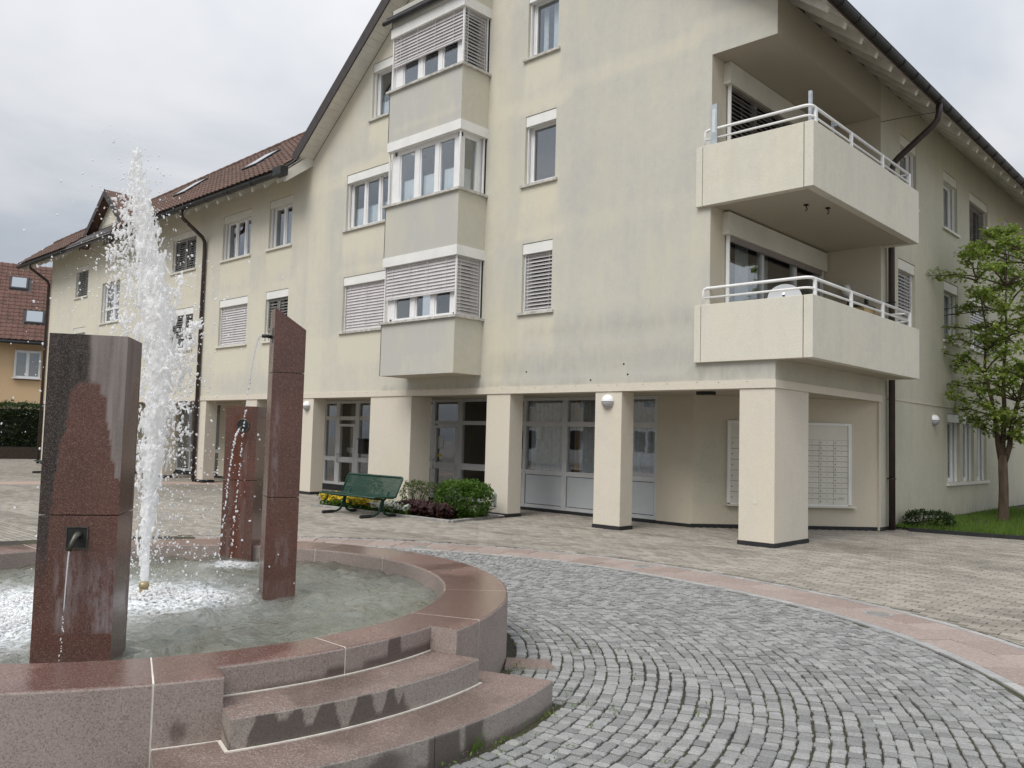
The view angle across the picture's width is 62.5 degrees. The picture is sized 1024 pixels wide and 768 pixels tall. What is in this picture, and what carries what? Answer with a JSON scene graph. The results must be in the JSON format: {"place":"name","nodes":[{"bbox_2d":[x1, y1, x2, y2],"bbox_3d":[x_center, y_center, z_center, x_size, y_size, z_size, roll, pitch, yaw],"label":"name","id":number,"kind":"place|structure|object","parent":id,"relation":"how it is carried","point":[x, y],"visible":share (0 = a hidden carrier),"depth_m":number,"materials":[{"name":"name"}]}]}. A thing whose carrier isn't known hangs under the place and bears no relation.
{"place":"outdoors","nodes":[
{"label":"outdoors","id":0,"kind":"place"},
{"bbox_2d":[0,262,51,409],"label":"neighbour house","id":1,"kind":"structure","parent":0,"point":[21,314],"depth_m":46.19,"materials":[{"name":"orange paint"}]},
{"bbox_2d":[9,276,28,290],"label":"roof window","id":2,"kind":"structure","parent":1,"relation":"in","point":[16,283],"depth_m":48.53,"materials":[{"name":"grey glass"}]},
{"bbox_2d":[11,350,41,380],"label":"window","id":3,"kind":"structure","parent":1,"relation":"in","point":[25,361],"depth_m":45.94,"materials":[{"name":"white glass"}]},
{"bbox_2d":[24,310,44,325],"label":"roof window","id":4,"kind":"structure","parent":1,"relation":"in","point":[32,317],"depth_m":46.79,"materials":[{"name":"grey glass"}]},
{"bbox_2d":[58,551,69,660],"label":"side stream","id":5,"kind":"structure","parent":0,"point":[65,594],"depth_m":4.52,"materials":[{"name":"white liquid"}]},
{"bbox_2d":[218,428,239,559],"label":"side stream","id":6,"kind":"structure","parent":0,"point":[234,443],"depth_m":8.33,"materials":[{"name":"white liquid"}]},
{"bbox_2d":[0,536,1023,767],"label":"cobble paving","id":7,"kind":"structure","parent":0,"point":[780,676],"depth_m":5.92,"materials":[{"name":"stone"}]},
{"bbox_2d":[0,307,555,767],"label":"fountain","id":8,"kind":"object","parent":7,"relation":"on","point":[430,687],"visible":0.94,"depth_m":4.62,"materials":[{"name":"stone"}]},
{"bbox_2d":[98,147,204,581],"bbox_3d":[-2.843,-0.182,6.585,0.832,3.403,0.440,2,-4,-10],"label":"water jet","id":9,"kind":"object","parent":8,"relation":"on","point":[158,362],"visible":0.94,"depth_m":6.53,"materials":[{"name":"white liquid"}]},
{"bbox_2d":[0,555,440,663],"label":"pool water","id":10,"kind":"structure","parent":8,"relation":"in","point":[331,597],"depth_m":6.18,"materials":[{"name":"white liquid"}]},
{"bbox_2d":[0,561,250,641],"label":"froth","id":11,"kind":"object","parent":10,"relation":"on","point":[157,594],"visible":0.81,"depth_m":6.25,"materials":[{"name":"white liquid"}]},
{"bbox_2d":[1,125,294,597],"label":"spray","id":12,"kind":"object","parent":10,"relation":"on","point":[151,393],"visible":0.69,"depth_m":6.50,"materials":[{"name":"white liquid"}]},
{"bbox_2d":[230,335,261,557],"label":"side stream","id":13,"kind":"structure","parent":8,"relation":"attached to","point":[260,336],"depth_m":7.47,"materials":[{"name":"white liquid"}]},
{"bbox_2d":[472,733,484,752],"bbox_3d":[-0.174,1.819,4.285,0.035,0.110,0.090,-1,-5,38],"label":"tall weed","id":14,"kind":"object","parent":7,"relation":"on","point":[475,746],"visible":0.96,"depth_m":4.28,"materials":[{"name":"green plant"}]},
{"bbox_2d":[422,624,706,767],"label":"weeds","id":15,"kind":"object","parent":7,"relation":"on","point":[502,737],"visible":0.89,"depth_m":4.86,"materials":[{"name":"green plant"}]},
{"bbox_2d":[631,564,651,567],"bbox_3d":[1.663,2.353,10.829,0.260,0.038,0.260,-2,-5,43],"label":"drain cover","id":16,"kind":"object","parent":7,"relation":"on","point":[641,566],"visible":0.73,"depth_m":10.77,"materials":[{"name":"metal"}]},
{"bbox_2d":[864,611,892,616],"bbox_3d":[3.532,2.231,8.132,0.260,0.038,0.260,-2,-5,43],"label":"drain cover","id":17,"kind":"object","parent":7,"relation":"on","point":[879,613],"visible":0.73,"depth_m":8.11,"materials":[{"name":"metal"}]},
{"bbox_2d":[0,459,1023,645],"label":"plaza paving","id":18,"kind":"structure","parent":0,"point":[974,583],"depth_m":13.06,"materials":[{"name":"beige stone"}]},
{"bbox_2d":[0,447,40,458],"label":"wall","id":19,"kind":"structure","parent":18,"relation":"on","point":[18,452],"depth_m":40.05,"materials":[{"name":"stone"}]},
{"bbox_2d":[0,399,43,446],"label":"hedge","id":20,"kind":"object","parent":19,"relation":"on","point":[16,424],"visible":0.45,"depth_m":40.40,"materials":[{"name":"green plant"}]},
{"bbox_2d":[320,473,403,518],"bbox_3d":[-3.035,2.205,16.748,1.802,0.800,0.842,-2,-5,43],"label":"park bench","id":21,"kind":"object","parent":18,"relation":"on","point":[372,494],"visible":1,"depth_m":16.86,"materials":[{"name":"green paint"}]},
{"bbox_2d":[311,503,501,522],"bbox_3d":[-2.197,2.681,17.685,4.377,0.095,1.910,-2,-5,43],"label":"flower bed","id":22,"kind":"object","parent":18,"relation":"on","point":[439,519],"visible":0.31,"depth_m":16.54,"materials":[{"name":"stone"}]},
{"bbox_2d":[317,492,388,510],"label":"yellow pansies","id":23,"kind":"object","parent":22,"relation":"on","point":[335,500],"visible":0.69,"depth_m":17.83,"materials":[{"name":"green plant"}]},
{"bbox_2d":[362,500,418,514],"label":"white pansies","id":24,"kind":"object","parent":22,"relation":"on","point":[391,506],"visible":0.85,"depth_m":16.87,"materials":[{"name":"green plant"}]},
{"bbox_2d":[398,478,437,501],"bbox_3d":[-2.009,2.367,18.180,0.955,0.716,0.775,-2,-5,43],"label":"loose bush","id":25,"kind":"object","parent":22,"relation":"on","point":[413,484],"visible":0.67,"depth_m":18.11,"materials":[{"name":"green plant"}]},
{"bbox_2d":[396,498,461,518],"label":"red leaf plants","id":26,"kind":"object","parent":22,"relation":"on","point":[432,509],"visible":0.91,"depth_m":16.31,"materials":[{"name":"plant"}]},
{"bbox_2d":[433,477,496,518],"bbox_3d":[-0.944,2.260,16.684,1.155,0.817,1.166,-2,-5,43],"label":"round bush","id":27,"kind":"object","parent":22,"relation":"on","point":[466,485],"visible":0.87,"depth_m":16.46,"materials":[{"name":"green plant"}]},
{"bbox_2d":[16,0,1023,548],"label":"apartment building","id":28,"kind":"structure","parent":18,"relation":"on","point":[570,210],"depth_m":17.32,"materials":[{"name":"paint"}]},
{"bbox_2d":[73,327,84,333],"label":"window","id":29,"kind":"structure","parent":28,"relation":"in","point":[79,330],"depth_m":33.54,"materials":[{"name":"white glass"}]},
{"bbox_2d":[73,265,88,299],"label":"window","id":30,"kind":"structure","parent":28,"relation":"in","point":[82,275],"depth_m":33.81,"materials":[{"name":"grey glass"}]},
{"bbox_2d":[98,281,119,324],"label":"window","id":31,"kind":"structure","parent":28,"relation":"in","point":[106,290],"depth_m":32.19,"materials":[{"name":"white glass"}]},
{"bbox_2d":[100,222,119,247],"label":"window","id":32,"kind":"structure","parent":28,"relation":"in","point":[110,240],"depth_m":32.45,"materials":[{"name":"grey glass"}]},
{"bbox_2d":[171,307,192,351],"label":"window","id":33,"kind":"structure","parent":28,"relation":"in","point":[189,311],"depth_m":27.65,"materials":[{"name":"white glass"}]},
{"bbox_2d":[170,230,196,275],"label":"window","id":34,"kind":"structure","parent":28,"relation":"in","point":[185,239],"depth_m":27.85,"materials":[{"name":"grey glass"}]},
{"bbox_2d":[214,296,247,348],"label":"window","id":35,"kind":"structure","parent":28,"relation":"in","point":[233,309],"depth_m":25.23,"materials":[{"name":"white glass"}]},
{"bbox_2d":[219,209,251,262],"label":"window","id":36,"kind":"structure","parent":28,"relation":"in","point":[238,225],"depth_m":25.69,"materials":[{"name":"white glass"}]},
{"bbox_2d":[260,289,287,343],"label":"window","id":37,"kind":"structure","parent":28,"relation":"in","point":[278,299],"depth_m":23.71,"materials":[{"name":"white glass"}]},
{"bbox_2d":[265,195,292,251],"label":"window","id":38,"kind":"structure","parent":28,"relation":"in","point":[282,217],"depth_m":23.96,"materials":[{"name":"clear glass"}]},
{"bbox_2d":[303,401,309,410],"bbox_3d":[-5.418,0.568,22.088,0.256,0.256,0.122,-2,-5,43],"label":"wall lamp","id":39,"kind":"object","parent":28,"relation":"attached to","point":[306,405],"visible":0.91,"depth_m":22.04,"materials":[{"name":"white glass"}]},
{"bbox_2d":[357,438,368,453],"bbox_3d":[-4.035,1.690,22.908,0.300,0.420,0.240,-2,-5,43],"label":"post box","id":40,"kind":"object","parent":28,"relation":"attached to","point":[363,445],"visible":0.92,"depth_m":22.82,"materials":[{"name":"black metal"}]},
{"bbox_2d":[337,270,422,333],"bbox_3d":[-3.345,-2.073,21.058,2.280,1.740,0.975,-2,-5,43],"label":"window","id":41,"kind":"structure","parent":28,"relation":"in","point":[364,294],"depth_m":20.82,"materials":[{"name":"white glass"}]},
{"bbox_2d":[341,157,427,232],"bbox_3d":[-3.279,-4.692,21.229,2.290,1.770,0.975,-2,-5,43],"label":"window","id":42,"kind":"structure","parent":28,"relation":"in","point":[370,186],"depth_m":21.26,"materials":[{"name":"white glass"}]},
{"bbox_2d":[368,47,437,122],"bbox_3d":[-2.741,-7.356,20.961,1.710,1.770,0.975,-2,-5,43],"label":"window","id":43,"kind":"structure","parent":28,"relation":"in","point":[382,69],"depth_m":21.07,"materials":[{"name":"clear glass"}]},
{"bbox_2d":[383,255,482,321],"bbox_3d":[-1.550,-2.082,18.654,2.383,2.065,1.375,-2,-5,43],"label":"bay window","id":44,"kind":"structure","parent":28,"relation":"in","point":[455,286],"depth_m":17.98,"materials":[{"name":"white glass"}]},
{"bbox_2d":[388,129,486,204],"bbox_3d":[-1.479,-4.724,18.837,2.363,2.055,1.355,-2,-5,43],"label":"bay window","id":45,"kind":"structure","parent":28,"relation":"in","point":[461,162],"depth_m":18.54,"materials":[{"name":"white glass"}]},
{"bbox_2d":[392,6,489,89],"bbox_3d":[-1.408,-7.371,18.993,2.383,2.060,1.375,-2,-5,43],"label":"bay window","id":46,"kind":"structure","parent":28,"relation":"in","point":[468,41],"depth_m":18.39,"materials":[{"name":"white glass"}]},
{"bbox_2d":[516,239,553,315],"bbox_3d":[0.789,-2.201,17.180,1.300,1.760,0.975,-2,-5,43],"label":"window","id":47,"kind":"structure","parent":28,"relation":"in","point":[538,255],"depth_m":17.00,"materials":[{"name":"white glass"}]},
{"bbox_2d":[519,108,557,188],"bbox_3d":[0.867,-4.835,17.341,1.320,1.780,0.975,-2,-5,43],"label":"window","id":48,"kind":"structure","parent":28,"relation":"in","point":[542,126],"depth_m":17.42,"materials":[{"name":"white glass"}]},
{"bbox_2d":[523,0,560,62],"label":"window","id":49,"kind":"structure","parent":28,"relation":"in","point":[544,26],"depth_m":17.54,"materials":[{"name":"clear glass"}]},
{"bbox_2d":[601,395,613,407],"bbox_3d":[1.718,0.316,15.397,0.256,0.256,0.122,-2,-5,43],"label":"wall lamp","id":50,"kind":"object","parent":28,"relation":"attached to","point":[607,401],"visible":1,"depth_m":15.35,"materials":[{"name":"white glass"}]},
{"bbox_2d":[696,391,715,394],"bbox_3d":[3.376,0.159,14.663,0.300,0.057,0.150,-2,-5,43],"label":"ceiling light","id":51,"kind":"object","parent":28,"relation":"attached to","point":[705,392],"visible":1,"depth_m":14.59,"materials":[{"name":"black metal"}]},
{"bbox_2d":[710,103,717,144],"bbox_3d":[3.422,-4.351,14.277,0.125,0.790,0.033,-2,-5,43],"label":"awning rail","id":52,"kind":"object","parent":28,"relation":"attached to","point":[714,126],"visible":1,"depth_m":14.26,"materials":[{"name":"metal"}]},
{"bbox_2d":[726,85,789,140],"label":"patio door","id":53,"kind":"structure","parent":28,"relation":"in","point":[739,108],"depth_m":15.62,"materials":[{"name":"white glass"}]},
{"bbox_2d":[724,235,822,302],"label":"patio door","id":54,"kind":"structure","parent":28,"relation":"in","point":[745,262],"depth_m":16.30,"materials":[{"name":"white glass"}]},
{"bbox_2d":[768,284,801,297],"bbox_3d":[4.456,-1.080,13.685,0.441,1.144,0.456,3,-4,-16],"label":"satellite dish","id":55,"kind":"object","parent":28,"relation":"on","point":[783,293],"visible":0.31,"depth_m":13.84,"materials":[{"name":"grey metal"}]},
{"bbox_2d":[725,420,856,507],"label":"mailbox bank","id":56,"kind":"structure","parent":28,"relation":"attached to","point":[829,465],"depth_m":16.29,"materials":[{"name":"grey metal"}]},
{"bbox_2d":[730,470,738,480],"bbox_3d":[4.327,1.752,16.160,0.285,0.200,0.023,2,-4,-4],"label":"mailbox door","id":57,"kind":"structure","parent":56,"relation":"in","point":[734,473],"depth_m":16.15,"materials":[{"name":"grey metal"}]},
{"bbox_2d":[730,481,738,491],"bbox_3d":[4.321,1.958,16.147,0.285,0.200,0.023,2,-4,-4],"label":"mailbox door","id":58,"kind":"structure","parent":56,"relation":"in","point":[734,485],"depth_m":16.13,"materials":[{"name":"grey metal"}]},
{"bbox_2d":[730,492,738,501],"bbox_3d":[4.316,2.164,16.135,0.285,0.200,0.020,2,-4,-4],"label":"mailbox door","id":59,"kind":"structure","parent":56,"relation":"in","point":[734,496],"depth_m":16.12,"materials":[{"name":"grey metal"}]},
{"bbox_2d":[731,438,738,447],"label":"mailbox door","id":60,"kind":"structure","parent":56,"relation":"in","point":[734,441],"depth_m":16.19,"materials":[{"name":"grey metal"}]},
{"bbox_2d":[731,448,738,458],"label":"mailbox door","id":61,"kind":"structure","parent":56,"relation":"in","point":[734,452],"depth_m":16.17,"materials":[{"name":"grey metal"}]},
{"bbox_2d":[731,459,738,469],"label":"mailbox door","id":62,"kind":"structure","parent":56,"relation":"in","point":[734,462],"depth_m":16.16,"materials":[{"name":"grey metal"}]},
{"bbox_2d":[808,450,818,455],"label":"mailbox door","id":63,"kind":"structure","parent":56,"relation":"in","point":[810,453],"depth_m":16.30,"materials":[{"name":"grey metal"}]},
{"bbox_2d":[808,477,818,482],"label":"mailbox door","id":64,"kind":"structure","parent":56,"relation":"in","point":[810,479],"depth_m":16.27,"materials":[{"name":"grey metal"}]},
{"bbox_2d":[808,493,818,498],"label":"mailbox door","id":65,"kind":"structure","parent":56,"relation":"in","point":[810,495],"depth_m":16.25,"materials":[{"name":"grey metal"}]},
{"bbox_2d":[819,440,832,444],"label":"mailbox door","id":66,"kind":"structure","parent":56,"relation":"in","point":[821,442],"depth_m":16.33,"materials":[{"name":"grey metal"}]},
{"bbox_2d":[819,445,832,450],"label":"mailbox door","id":67,"kind":"structure","parent":56,"relation":"in","point":[823,448],"depth_m":16.32,"materials":[{"name":"grey metal"}]},
{"bbox_2d":[819,451,832,455],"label":"mailbox door","id":68,"kind":"structure","parent":56,"relation":"in","point":[821,453],"depth_m":16.32,"materials":[{"name":"grey metal"}]},
{"bbox_2d":[819,456,832,460],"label":"mailbox door","id":69,"kind":"structure","parent":56,"relation":"in","point":[821,458],"depth_m":16.31,"materials":[{"name":"grey metal"}]},
{"bbox_2d":[819,461,832,466],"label":"mailbox door","id":70,"kind":"structure","parent":56,"relation":"in","point":[822,464],"depth_m":16.30,"materials":[{"name":"grey metal"}]},
{"bbox_2d":[819,467,832,471],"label":"mailbox door","id":71,"kind":"structure","parent":56,"relation":"in","point":[821,469],"depth_m":16.30,"materials":[{"name":"grey metal"}]},
{"bbox_2d":[819,472,832,477],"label":"mailbox door","id":72,"kind":"structure","parent":56,"relation":"in","point":[821,474],"depth_m":16.29,"materials":[{"name":"grey metal"}]},
{"bbox_2d":[819,478,832,482],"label":"mailbox door","id":73,"kind":"structure","parent":56,"relation":"in","point":[821,480],"depth_m":16.28,"materials":[{"name":"grey metal"}]},
{"bbox_2d":[819,483,832,487],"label":"mailbox door","id":74,"kind":"structure","parent":56,"relation":"in","point":[821,485],"depth_m":16.28,"materials":[{"name":"grey metal"}]},
{"bbox_2d":[819,488,832,493],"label":"mailbox door","id":75,"kind":"structure","parent":56,"relation":"in","point":[821,490],"depth_m":16.27,"materials":[{"name":"grey metal"}]},
{"bbox_2d":[819,494,832,498],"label":"mailbox door","id":76,"kind":"structure","parent":56,"relation":"in","point":[821,496],"depth_m":16.27,"materials":[{"name":"grey metal"}]},
{"bbox_2d":[819,499,832,503],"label":"mailbox door","id":77,"kind":"structure","parent":56,"relation":"in","point":[821,501],"depth_m":16.26,"materials":[{"name":"grey metal"}]},
{"bbox_2d":[833,440,847,445],"bbox_3d":[6.378,1.148,16.358,0.285,0.097,0.023,2,-4,-4],"label":"mailbox door","id":78,"kind":"structure","parent":56,"relation":"in","point":[836,443],"depth_m":16.35,"materials":[{"name":"grey metal"}]},
{"bbox_2d":[833,446,847,450],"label":"mailbox door","id":79,"kind":"structure","parent":56,"relation":"in","point":[835,448],"depth_m":16.34,"materials":[{"name":"grey metal"}]},
{"bbox_2d":[833,451,847,456],"bbox_3d":[6.373,1.354,16.345,0.285,0.097,0.023,2,-4,-4],"label":"mailbox door","id":80,"kind":"structure","parent":56,"relation":"in","point":[835,453],"depth_m":16.34,"materials":[{"name":"grey metal"}]},
{"bbox_2d":[833,456,847,461],"bbox_3d":[6.370,1.457,16.338,0.285,0.097,0.023,2,-4,-4],"label":"mailbox door","id":81,"kind":"structure","parent":56,"relation":"in","point":[836,459],"depth_m":16.33,"materials":[{"name":"grey metal"}]},
{"bbox_2d":[833,462,847,466],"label":"mailbox door","id":82,"kind":"structure","parent":56,"relation":"in","point":[835,464],"depth_m":16.32,"materials":[{"name":"grey metal"}]},
{"bbox_2d":[833,467,847,472],"bbox_3d":[6.364,1.663,16.325,0.285,0.097,0.023,2,-4,-4],"label":"mailbox door","id":83,"kind":"structure","parent":56,"relation":"in","point":[835,469],"depth_m":16.32,"materials":[{"name":"grey metal"}]},
{"bbox_2d":[833,472,847,477],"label":"mailbox door","id":84,"kind":"structure","parent":56,"relation":"in","point":[835,475],"depth_m":16.31,"materials":[{"name":"grey metal"}]},
{"bbox_2d":[833,478,847,482],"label":"mailbox door","id":85,"kind":"structure","parent":56,"relation":"in","point":[835,480],"depth_m":16.30,"materials":[{"name":"grey metal"}]},
{"bbox_2d":[833,483,847,488],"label":"mailbox door","id":86,"kind":"structure","parent":56,"relation":"in","point":[835,485],"depth_m":16.30,"materials":[{"name":"grey metal"}]},
{"bbox_2d":[833,489,847,493],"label":"mailbox door","id":87,"kind":"structure","parent":56,"relation":"in","point":[835,491],"depth_m":16.29,"materials":[{"name":"grey metal"}]},
{"bbox_2d":[833,494,847,504],"bbox_3d":[6.349,2.228,16.289,0.285,0.200,0.023,2,-4,-4],"label":"mailbox door","id":88,"kind":"structure","parent":56,"relation":"in","point":[835,501],"depth_m":16.28,"materials":[{"name":"grey metal"}]},
{"bbox_2d":[808,90,812,120],"bbox_3d":[4.735,-3.923,13.376,0.050,1.490,0.050,-2,-5,43],"label":"parasol pole","id":89,"kind":"object","parent":28,"relation":"on","point":[810,100],"visible":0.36,"depth_m":13.39,"materials":[{"name":"metal"}]},
{"bbox_2d":[847,304,875,313],"bbox_3d":[6.701,-0.890,16.784,0.860,1.280,0.525,-2,-5,43],"label":"table","id":90,"kind":"object","parent":28,"relation":"on","point":[862,308],"visible":0.11,"depth_m":16.48,"materials":[{"name":"yellow wood"}]},
{"bbox_2d":[842,285,867,304],"bbox_3d":[6.837,-1.764,16.855,0.548,0.480,0.228,-6,-8,63],"label":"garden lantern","id":91,"kind":"object","parent":90,"relation":"on","point":[845,294],"visible":0.51,"depth_m":16.95,"materials":[{"name":"grey metal"}]},
{"bbox_2d":[898,258,913,326],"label":"window","id":92,"kind":"structure","parent":28,"relation":"in","point":[905,269],"depth_m":18.08,"materials":[{"name":"white glass"}]},
{"bbox_2d":[900,135,919,211],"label":"window","id":93,"kind":"structure","parent":28,"relation":"in","point":[904,162],"depth_m":18.45,"materials":[{"name":"clear glass"}]},
{"bbox_2d":[932,414,939,425],"bbox_3d":[9.473,0.807,18.809,0.122,0.256,0.256,-2,-5,43],"label":"wall lamp","id":94,"kind":"object","parent":28,"relation":"attached to","point":[935,420],"visible":1,"depth_m":18.75,"materials":[{"name":"white glass"}]},
{"bbox_2d":[942,171,960,238],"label":"window","id":95,"kind":"structure","parent":28,"relation":"in","point":[949,183],"depth_m":20.60,"materials":[{"name":"clear glass"}]},
{"bbox_2d":[943,281,961,346],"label":"window","id":96,"kind":"structure","parent":28,"relation":"in","point":[950,290],"depth_m":20.44,"materials":[{"name":"clear glass"}]},
{"bbox_2d":[947,414,958,481],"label":"window","id":97,"kind":"structure","parent":28,"relation":"in","point":[951,418],"depth_m":20.27,"materials":[{"name":"clear glass"}]},
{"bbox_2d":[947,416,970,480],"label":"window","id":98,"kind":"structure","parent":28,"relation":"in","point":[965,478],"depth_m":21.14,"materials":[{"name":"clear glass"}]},
{"bbox_2d":[963,418,985,479],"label":"window","id":99,"kind":"structure","parent":28,"relation":"in","point":[978,429],"depth_m":21.97,"materials":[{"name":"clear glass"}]},
{"bbox_2d":[969,192,990,257],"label":"window","id":100,"kind":"structure","parent":28,"relation":"in","point":[976,207],"depth_m":22.12,"materials":[{"name":"clear glass"}]},
{"bbox_2d":[969,295,991,356],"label":"window","id":101,"kind":"structure","parent":28,"relation":"in","point":[976,318],"depth_m":21.83,"materials":[{"name":"white glass"}]},
{"bbox_2d":[1004,220,1016,273],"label":"window","id":102,"kind":"structure","parent":28,"relation":"in","point":[1005,223],"depth_m":24.58,"materials":[{"name":"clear glass"}]},
{"bbox_2d":[0,0,1023,315],"label":"sky","id":103,"kind":"structure","parent":0,"point":[205,87],"materials":[{"name":"grey"}]},
{"bbox_2d":[896,506,1023,539],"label":"lawn","id":104,"kind":"structure","parent":0,"point":[979,534],"depth_m":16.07,"materials":[{"name":"plant"}]},
{"bbox_2d":[901,508,956,528],"bbox_3d":[8.315,2.699,16.852,1.079,0.469,0.711,-2,-5,43],"label":"shrub","id":105,"kind":"object","parent":104,"relation":"on","point":[915,514],"visible":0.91,"depth_m":16.74,"materials":[{"name":"green plant"}]},
{"bbox_2d":[927,217,1023,520],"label":"young tree","id":106,"kind":"object","parent":104,"relation":"on","point":[978,251],"visible":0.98,"depth_m":18.80,"materials":[{"name":"green plant"}]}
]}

